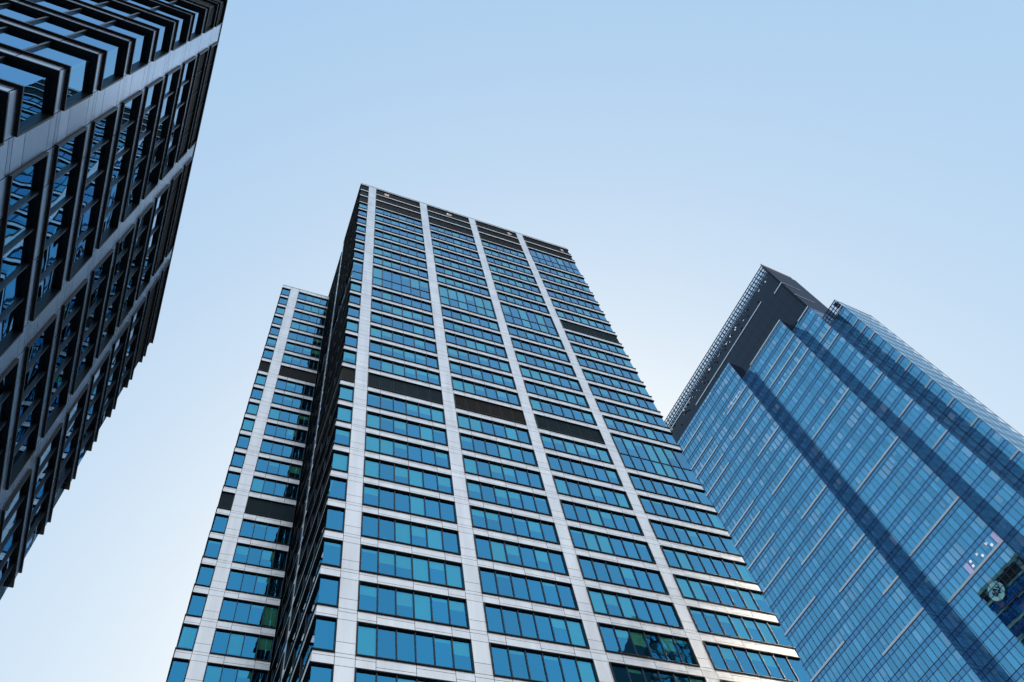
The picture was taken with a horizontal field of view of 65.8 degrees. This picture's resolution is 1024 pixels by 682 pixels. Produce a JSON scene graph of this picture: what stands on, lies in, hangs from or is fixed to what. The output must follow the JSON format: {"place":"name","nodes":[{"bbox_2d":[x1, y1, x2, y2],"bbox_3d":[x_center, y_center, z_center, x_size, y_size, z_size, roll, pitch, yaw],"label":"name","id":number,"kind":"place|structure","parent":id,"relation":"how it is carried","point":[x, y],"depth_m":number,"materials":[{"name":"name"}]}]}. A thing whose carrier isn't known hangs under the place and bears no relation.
{"place":"outdoors","nodes":[
{"label":"outdoors","id":0,"kind":"place"},
{"bbox_2d":[0,0,227,599],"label":"office block","id":1,"kind":"structure","parent":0,"point":[102,104],"depth_m":38.22,"materials":[{"name":"black glass"}]},
{"bbox_2d":[0,358,18,491],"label":"window","id":2,"kind":"structure","parent":1,"relation":"in","point":[8,379],"depth_m":32.68,"materials":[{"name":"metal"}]},
{"bbox_2d":[0,469,32,599],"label":"window","id":3,"kind":"structure","parent":1,"relation":"in","point":[13,514],"depth_m":39.60,"materials":[{"name":"glass"}]},
{"bbox_2d":[0,151,48,356],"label":"window","id":4,"kind":"structure","parent":1,"relation":"in","point":[25,185],"depth_m":28.98,"materials":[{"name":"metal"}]},
{"bbox_2d":[0,51,51,86],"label":"window","id":5,"kind":"structure","parent":1,"relation":"in","point":[14,69],"depth_m":26.72,"materials":[{"name":"glass"}]},
{"bbox_2d":[6,314,56,489],"bbox_3d":[-21.815,2.755,35.823,0.260,3.200,7.640,16,-66,-16],"label":"window","id":6,"kind":"structure","parent":1,"relation":"in","point":[38,352],"depth_m":36.09,"materials":[{"name":"glass"}]},
{"bbox_2d":[13,68,60,136],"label":"corner window","id":7,"kind":"structure","parent":1,"relation":"in","point":[36,104],"depth_m":26.69,"materials":[{"name":"blue glass"}]},
{"bbox_2d":[19,423,62,572],"bbox_3d":[-25.733,8.483,42.937,0.564,3.200,7.932,15,-66,-16],"label":"window","id":8,"kind":"structure","parent":1,"relation":"in","point":[47,459],"depth_m":43.16,"materials":[{"name":"glass"}]},
{"bbox_2d":[0,21,91,66],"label":"window","id":9,"kind":"structure","parent":1,"relation":"in","point":[12,37],"depth_m":29.99,"materials":[{"name":"glass"}]},
{"bbox_2d":[30,126,87,320],"bbox_3d":[-18.683,-4.824,32.403,0.445,3.200,7.632,15,-66,-16],"label":"window","id":10,"kind":"structure","parent":1,"relation":"in","point":[68,156],"depth_m":32.65,"materials":[{"name":"glass"}]},
{"bbox_2d":[0,0,123,50],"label":"window","id":11,"kind":"structure","parent":1,"relation":"in","point":[25,15],"depth_m":33.43,"materials":[{"name":"glass"}]},
{"bbox_2d":[41,278,87,437],"bbox_3d":[-22.517,0.813,39.483,0.591,3.200,7.642,15,-66,-16],"label":"window","id":12,"kind":"structure","parent":1,"relation":"in","point":[72,309],"depth_m":39.82,"materials":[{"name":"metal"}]},
{"bbox_2d":[48,384,88,522],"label":"window","id":13,"kind":"structure","parent":1,"relation":"in","point":[73,421],"depth_m":46.89,"materials":[{"name":"glass"}]},
{"bbox_2d":[61,52,98,110],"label":"corner window","id":14,"kind":"structure","parent":1,"relation":"in","point":[80,78],"depth_m":30.46,"materials":[{"name":"blue glass"}]},
{"bbox_2d":[19,0,148,38],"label":"window","id":15,"kind":"structure","parent":1,"relation":"in","point":[66,8],"depth_m":37.07,"materials":[{"name":"glass"}]},
{"bbox_2d":[73,351,110,478],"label":"window","id":16,"kind":"structure","parent":1,"relation":"in","point":[99,376],"depth_m":50.63,"materials":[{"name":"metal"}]},
{"bbox_2d":[67,106,117,281],"bbox_3d":[-19.208,-6.717,36.116,0.260,3.200,7.630,16,-66,-16],"label":"window","id":17,"kind":"structure","parent":1,"relation":"in","point":[102,131],"depth_m":36.39,"materials":[{"name":"glass"}]},
{"bbox_2d":[71,249,113,394],"bbox_3d":[-22.975,-1.061,43.216,0.260,3.200,7.640,16,-66,-16],"label":"window","id":18,"kind":"structure","parent":1,"relation":"in","point":[100,274],"depth_m":43.55,"materials":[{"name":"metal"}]},
{"bbox_2d":[94,322,129,441],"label":"window","id":19,"kind":"structure","parent":1,"relation":"in","point":[119,345],"depth_m":54.36,"materials":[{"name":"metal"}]},
{"bbox_2d":[98,39,129,90],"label":"corner window","id":20,"kind":"structure","parent":1,"relation":"in","point":[114,60],"depth_m":34.21,"materials":[{"name":"blue glass"}]},
{"bbox_2d":[96,224,135,358],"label":"window","id":21,"kind":"structure","parent":1,"relation":"in","point":[123,248],"depth_m":47.28,"materials":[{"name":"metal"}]},
{"bbox_2d":[96,90,142,248],"bbox_3d":[-19.904,-8.656,39.778,0.577,3.200,7.632,15,-66,-16],"label":"window","id":22,"kind":"structure","parent":1,"relation":"in","point":[130,109],"depth_m":40.12,"materials":[{"name":"glass"}]},
{"bbox_2d":[74,0,169,28],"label":"window","id":23,"kind":"structure","parent":1,"relation":"in","point":[113,7],"depth_m":40.91,"materials":[{"name":"glass"}]},
{"bbox_2d":[113,297,145,409],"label":"window","id":24,"kind":"structure","parent":1,"relation":"in","point":[136,320],"depth_m":58.06,"materials":[{"name":"glass"}]},
{"bbox_2d":[117,202,153,326],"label":"window","id":25,"kind":"structure","parent":1,"relation":"in","point":[143,223],"depth_m":51.01,"materials":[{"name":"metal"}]},
{"bbox_2d":[127,29,153,74],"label":"corner window","id":26,"kind":"structure","parent":1,"relation":"in","point":[141,47],"depth_m":37.97,"materials":[{"name":"blue glass"}]},
{"bbox_2d":[121,77,163,221],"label":"window","id":27,"kind":"structure","parent":1,"relation":"in","point":[153,90],"depth_m":43.85,"materials":[{"name":"glass"}]},
{"bbox_2d":[118,0,186,20],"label":"window","id":28,"kind":"structure","parent":1,"relation":"in","point":[151,6],"depth_m":44.78,"materials":[{"name":"glass"}]},
{"bbox_2d":[136,184,169,299],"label":"window","id":29,"kind":"structure","parent":1,"relation":"in","point":[160,203],"depth_m":54.73,"materials":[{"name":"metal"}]},
{"bbox_2d":[142,65,181,199],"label":"window","id":30,"kind":"structure","parent":1,"relation":"in","point":[172,77],"depth_m":47.57,"materials":[{"name":"glass"}]},
{"bbox_2d":[151,21,174,61],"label":"corner window","id":31,"kind":"structure","parent":1,"relation":"in","point":[163,38],"depth_m":41.73,"materials":[{"name":"blue glass"}]},
{"bbox_2d":[160,56,196,179],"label":"window","id":32,"kind":"structure","parent":1,"relation":"in","point":[188,66],"depth_m":51.31,"materials":[{"name":"glass"}]},
{"bbox_2d":[166,284,328,681],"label":"office block","id":33,"kind":"structure","parent":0,"point":[227,631],"depth_m":94.49,"materials":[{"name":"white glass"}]},
{"bbox_2d":[166,288,282,681],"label":"lower windows","id":34,"kind":"structure","parent":33,"relation":"in","point":[198,574],"depth_m":89.44,"materials":[{"name":"glass"}]},
{"bbox_2d":[203,662,268,681],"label":"window","id":35,"kind":"structure","parent":33,"relation":"in","point":[213,673],"depth_m":75.51,"materials":[{"name":"glass"}]},
{"bbox_2d":[210,628,274,661],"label":"window","id":36,"kind":"structure","parent":33,"relation":"in","point":[235,641],"depth_m":79.07,"materials":[{"name":"glass"}]},
{"bbox_2d":[218,597,279,628],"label":"window","id":37,"kind":"structure","parent":33,"relation":"in","point":[269,614],"depth_m":82.92,"materials":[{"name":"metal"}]},
{"bbox_2d":[232,542,287,570],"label":"window","id":38,"kind":"structure","parent":33,"relation":"in","point":[267,555],"depth_m":90.15,"materials":[{"name":"glass"}]},
{"bbox_2d":[238,518,291,544],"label":"window","id":39,"kind":"structure","parent":33,"relation":"in","point":[258,530],"depth_m":93.42,"materials":[{"name":"glass"}]},
{"bbox_2d":[250,475,298,500],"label":"window","id":40,"kind":"structure","parent":33,"relation":"in","point":[262,485],"depth_m":100.81,"materials":[{"name":"glass"}]},
{"bbox_2d":[255,456,301,479],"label":"window","id":41,"kind":"structure","parent":33,"relation":"in","point":[265,465],"depth_m":104.52,"materials":[{"name":"glass"}]},
{"bbox_2d":[259,438,304,460],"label":"window","id":42,"kind":"structure","parent":33,"relation":"in","point":[271,447],"depth_m":108.23,"materials":[{"name":"glass"}]},
{"bbox_2d":[264,422,307,443],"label":"window","id":43,"kind":"structure","parent":33,"relation":"in","point":[271,429],"depth_m":111.91,"materials":[{"name":"glass"}]},
{"bbox_2d":[268,406,309,426],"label":"window","id":44,"kind":"structure","parent":33,"relation":"in","point":[275,413],"depth_m":115.64,"materials":[{"name":"glass"}]},
{"bbox_2d":[272,391,312,411],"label":"window","id":45,"kind":"structure","parent":33,"relation":"in","point":[278,398],"depth_m":119.37,"materials":[{"name":"glass"}]},
{"bbox_2d":[0,0,1023,681],"label":"sky","id":46,"kind":"structure","parent":0,"point":[868,155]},
{"bbox_2d":[266,183,810,681],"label":"office tower","id":47,"kind":"structure","parent":0,"point":[498,481],"depth_m":81.70,"materials":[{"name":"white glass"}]},
{"bbox_2d":[323,504,345,532],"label":"corner window","id":48,"kind":"structure","parent":47,"relation":"in","point":[335,515],"depth_m":67.98,"materials":[{"name":"blue glass"}]},
{"bbox_2d":[372,265,430,300],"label":"tall window","id":49,"kind":"structure","parent":47,"relation":"in","point":[383,277],"depth_m":119.77,"materials":[{"name":"glass"}]},
{"bbox_2d":[371,286,432,311],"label":"window","id":50,"kind":"structure","parent":47,"relation":"in","point":[376,292],"depth_m":114.32,"materials":[{"name":"glass"}]},
{"bbox_2d":[371,298,433,324],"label":"window","id":51,"kind":"structure","parent":47,"relation":"in","point":[379,305],"depth_m":110.61,"materials":[{"name":"glass"}]},
{"bbox_2d":[370,311,435,338],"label":"window","id":52,"kind":"structure","parent":47,"relation":"in","point":[379,318],"depth_m":106.92,"materials":[{"name":"glass"}]},
{"bbox_2d":[370,324,436,352],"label":"window","id":53,"kind":"structure","parent":47,"relation":"in","point":[375,331],"depth_m":103.20,"materials":[{"name":"glass"}]},
{"bbox_2d":[369,339,438,368],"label":"window","id":54,"kind":"structure","parent":47,"relation":"in","point":[377,347],"depth_m":99.49,"materials":[{"name":"glass"}]},
{"bbox_2d":[368,355,440,385],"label":"window","id":55,"kind":"structure","parent":47,"relation":"in","point":[376,363],"depth_m":95.77,"materials":[{"name":"glass"}]},
{"bbox_2d":[367,390,445,423],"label":"window","id":56,"kind":"structure","parent":47,"relation":"in","point":[374,399],"depth_m":88.38,"materials":[{"name":"glass"}]},
{"bbox_2d":[366,410,447,445],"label":"window","id":57,"kind":"structure","parent":47,"relation":"in","point":[374,420],"depth_m":84.66,"materials":[{"name":"glass"}]},
{"bbox_2d":[365,432,450,468],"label":"window","id":58,"kind":"structure","parent":47,"relation":"in","point":[374,443],"depth_m":80.96,"materials":[{"name":"glass"}]},
{"bbox_2d":[363,456,453,494],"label":"window","id":59,"kind":"structure","parent":47,"relation":"in","point":[375,468],"depth_m":77.26,"materials":[{"name":"glass"}]},
{"bbox_2d":[362,482,456,523],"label":"window","id":60,"kind":"structure","parent":47,"relation":"in","point":[373,495],"depth_m":73.54,"materials":[{"name":"glass"}]},
{"bbox_2d":[361,512,460,554],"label":"window","id":61,"kind":"structure","parent":47,"relation":"in","point":[375,526],"depth_m":69.83,"materials":[{"name":"glass"}]},
{"bbox_2d":[359,544,464,589],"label":"window","id":62,"kind":"structure","parent":47,"relation":"in","point":[385,562],"depth_m":66.15,"materials":[{"name":"glass"}]},
{"bbox_2d":[357,580,469,628],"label":"window","id":63,"kind":"structure","parent":47,"relation":"in","point":[421,604],"depth_m":62.76,"materials":[{"name":"glass"}]},
{"bbox_2d":[355,621,474,673],"bbox_3d":[-7.153,22.756,58.650,8.970,3.100,0.380,15,-66,-16],"label":"window","id":64,"kind":"structure","parent":47,"relation":"in","point":[365,636],"depth_m":58.72,"materials":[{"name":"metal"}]},
{"bbox_2d":[438,284,496,318],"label":"tall window","id":65,"kind":"structure","parent":47,"relation":"in","point":[449,296],"depth_m":122.70,"materials":[{"name":"glass"}]},
{"bbox_2d":[441,306,499,330],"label":"window","id":66,"kind":"structure","parent":47,"relation":"in","point":[448,312],"depth_m":117.23,"materials":[{"name":"glass"}]},
{"bbox_2d":[443,318,503,343],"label":"window","id":67,"kind":"structure","parent":47,"relation":"in","point":[448,324],"depth_m":113.54,"materials":[{"name":"glass"}]},
{"bbox_2d":[445,331,507,357],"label":"window","id":68,"kind":"structure","parent":47,"relation":"in","point":[452,338],"depth_m":109.83,"materials":[{"name":"glass"}]},
{"bbox_2d":[447,345,511,372],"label":"window","id":69,"kind":"structure","parent":47,"relation":"in","point":[454,352],"depth_m":106.11,"materials":[{"name":"glass"}]},
{"bbox_2d":[449,360,516,388],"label":"window","id":70,"kind":"structure","parent":47,"relation":"in","point":[455,367],"depth_m":102.40,"materials":[{"name":"glass"}]},
{"bbox_2d":[451,376,521,405],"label":"window","id":71,"kind":"structure","parent":47,"relation":"in","point":[459,384],"depth_m":98.69,"materials":[{"name":"glass"}]},
{"bbox_2d":[456,412,531,444],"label":"window","id":72,"kind":"structure","parent":47,"relation":"in","point":[473,423],"depth_m":91.27,"materials":[{"name":"glass"}]},
{"bbox_2d":[459,432,537,466],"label":"window","id":73,"kind":"structure","parent":47,"relation":"in","point":[468,442],"depth_m":87.59,"materials":[{"name":"glass"}]},
{"bbox_2d":[462,454,544,489],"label":"window","id":74,"kind":"structure","parent":47,"relation":"in","point":[472,465],"depth_m":83.86,"materials":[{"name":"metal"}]},
{"bbox_2d":[466,478,552,515],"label":"window","id":75,"kind":"structure","parent":47,"relation":"in","point":[476,490],"depth_m":80.16,"materials":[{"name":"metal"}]},
{"bbox_2d":[469,505,560,543],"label":"window","id":76,"kind":"structure","parent":47,"relation":"in","point":[483,518],"depth_m":76.45,"materials":[{"name":"glass"}]},
{"bbox_2d":[474,534,568,575],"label":"window","id":77,"kind":"structure","parent":47,"relation":"in","point":[487,548],"depth_m":72.75,"materials":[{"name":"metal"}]},
{"bbox_2d":[478,566,578,609],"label":"window","id":78,"kind":"structure","parent":47,"relation":"in","point":[495,582],"depth_m":69.03,"materials":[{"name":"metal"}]},
{"bbox_2d":[500,302,559,336],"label":"tall window","id":79,"kind":"structure","parent":47,"relation":"in","point":[512,314],"depth_m":125.64,"materials":[{"name":"glass"}]},
{"bbox_2d":[266,185,799,681],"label":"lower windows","id":80,"kind":"structure","parent":47,"relation":"in","point":[326,430],"depth_m":85.11,"materials":[{"name":"glass"}]},
{"bbox_2d":[507,324,564,348],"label":"window","id":81,"kind":"structure","parent":47,"relation":"in","point":[513,330],"depth_m":120.13,"materials":[{"name":"glass"}]},
{"bbox_2d":[483,602,589,648],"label":"window","id":82,"kind":"structure","parent":47,"relation":"in","point":[516,622],"depth_m":65.37,"materials":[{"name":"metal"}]},
{"bbox_2d":[510,337,570,362],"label":"window","id":83,"kind":"structure","parent":47,"relation":"in","point":[517,343],"depth_m":116.43,"materials":[{"name":"glass"}]},
{"bbox_2d":[489,642,599,681],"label":"window","id":84,"kind":"structure","parent":47,"relation":"in","point":[585,668],"depth_m":62.53,"materials":[{"name":"glass"}]},
{"bbox_2d":[515,350,576,376],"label":"window","id":85,"kind":"structure","parent":47,"relation":"in","point":[523,357],"depth_m":112.72,"materials":[{"name":"glass"}]},
{"bbox_2d":[519,364,582,391],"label":"window","id":86,"kind":"structure","parent":47,"relation":"in","point":[526,371],"depth_m":109.03,"materials":[{"name":"glass"}]},
{"bbox_2d":[528,248,582,275],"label":"tall window","id":87,"kind":"structure","parent":47,"relation":"in","point":[537,256],"depth_m":158.42,"materials":[{"name":"glass"}]},
{"bbox_2d":[523,380,589,407],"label":"window","id":88,"kind":"structure","parent":47,"relation":"in","point":[531,387],"depth_m":105.31,"materials":[{"name":"glass"}]},
{"bbox_2d":[528,396,596,424],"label":"window","id":89,"kind":"structure","parent":47,"relation":"in","point":[537,404],"depth_m":101.61,"materials":[{"name":"glass"}]},
{"bbox_2d":[539,432,613,463],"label":"window","id":90,"kind":"structure","parent":47,"relation":"in","point":[552,442],"depth_m":94.20,"materials":[{"name":"glass"}]},
{"bbox_2d":[546,453,622,485],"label":"window","id":91,"kind":"structure","parent":47,"relation":"in","point":[557,463],"depth_m":90.50,"materials":[{"name":"glass"}]},
{"bbox_2d":[552,475,632,509],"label":"window","id":92,"kind":"structure","parent":47,"relation":"in","point":[565,486],"depth_m":86.78,"materials":[{"name":"glass"}]},
{"bbox_2d":[565,330,628,356],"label":"window","id":93,"kind":"structure","parent":47,"relation":"in","point":[572,336],"depth_m":126.91,"materials":[{"name":"glass"}]},
{"bbox_2d":[560,499,643,535],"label":"window","id":94,"kind":"structure","parent":47,"relation":"in","point":[573,511],"depth_m":83.09,"materials":[{"name":"glass"}]},
{"bbox_2d":[570,342,635,368],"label":"window","id":95,"kind":"structure","parent":47,"relation":"in","point":[577,348],"depth_m":123.21,"materials":[{"name":"glass"}]},
{"bbox_2d":[576,355,643,382],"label":"window","id":96,"kind":"structure","parent":47,"relation":"in","point":[583,361],"depth_m":119.51,"materials":[{"name":"glass"}]},
{"bbox_2d":[568,525,655,563],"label":"window","id":97,"kind":"structure","parent":47,"relation":"in","point":[586,539],"depth_m":79.36,"materials":[{"name":"glass"}]},
{"bbox_2d":[582,369,651,397],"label":"window","id":98,"kind":"structure","parent":47,"relation":"in","point":[589,375],"depth_m":115.81,"materials":[{"name":"glass"}]},
{"bbox_2d":[576,554,668,594],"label":"window","id":99,"kind":"structure","parent":47,"relation":"in","point":[595,569],"depth_m":75.67,"materials":[{"name":"glass"}]},
{"bbox_2d":[588,383,660,412],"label":"window","id":100,"kind":"structure","parent":47,"relation":"in","point":[597,390],"depth_m":112.08,"materials":[{"name":"glass"}]},
{"bbox_2d":[595,398,669,428],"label":"window","id":101,"kind":"structure","parent":47,"relation":"in","point":[605,406],"depth_m":108.39,"materials":[{"name":"glass"}]},
{"bbox_2d":[586,587,683,628],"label":"window","id":102,"kind":"structure","parent":47,"relation":"in","point":[604,602],"depth_m":71.96,"materials":[{"name":"glass"}]},
{"bbox_2d":[602,415,679,446],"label":"window","id":103,"kind":"structure","parent":47,"relation":"in","point":[613,423],"depth_m":104.67,"materials":[{"name":"glass"}]},
{"bbox_2d":[597,622,699,666],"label":"window","id":104,"kind":"structure","parent":47,"relation":"in","point":[615,638],"depth_m":68.24,"materials":[{"name":"glass"}]},
{"bbox_2d":[610,432,701,485],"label":"tall window","id":105,"kind":"structure","parent":47,"relation":"in","point":[636,454],"depth_m":99.03,"materials":[{"name":"glass"}]},
{"bbox_2d":[609,661,706,681],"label":"window","id":106,"kind":"structure","parent":47,"relation":"in","point":[621,672],"depth_m":65.01,"materials":[{"name":"glass"}]},
{"bbox_2d":[628,472,714,506],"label":"window","id":107,"kind":"structure","parent":47,"relation":"in","point":[640,482],"depth_m":93.58,"materials":[{"name":"glass"}]},
{"bbox_2d":[638,494,727,531],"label":"window","id":108,"kind":"structure","parent":47,"relation":"in","point":[658,507],"depth_m":89.86,"materials":[{"name":"glass"}]},
{"bbox_2d":[648,519,742,556],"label":"window","id":109,"kind":"structure","parent":47,"relation":"in","point":[662,530],"depth_m":86.16,"materials":[{"name":"glass"}]},
{"bbox_2d":[660,545,758,584],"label":"window","id":110,"kind":"structure","parent":47,"relation":"in","point":[675,557],"depth_m":82.46,"materials":[{"name":"glass"}]},
{"bbox_2d":[673,574,775,615],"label":"window","id":111,"kind":"structure","parent":47,"relation":"in","point":[689,587],"depth_m":78.76,"materials":[{"name":"glass"}]},
{"bbox_2d":[687,605,794,648],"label":"window","id":112,"kind":"structure","parent":47,"relation":"in","point":[708,621],"depth_m":75.04,"materials":[{"name":"glass"}]},
{"bbox_2d":[702,640,810,681],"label":"window","id":113,"kind":"structure","parent":47,"relation":"in","point":[723,657],"depth_m":71.35,"materials":[{"name":"glass"}]},
{"bbox_2d":[664,264,1023,681],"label":"glass tower","id":114,"kind":"structure","parent":0,"point":[858,474],"depth_m":180.01,"materials":[{"name":"glass"}]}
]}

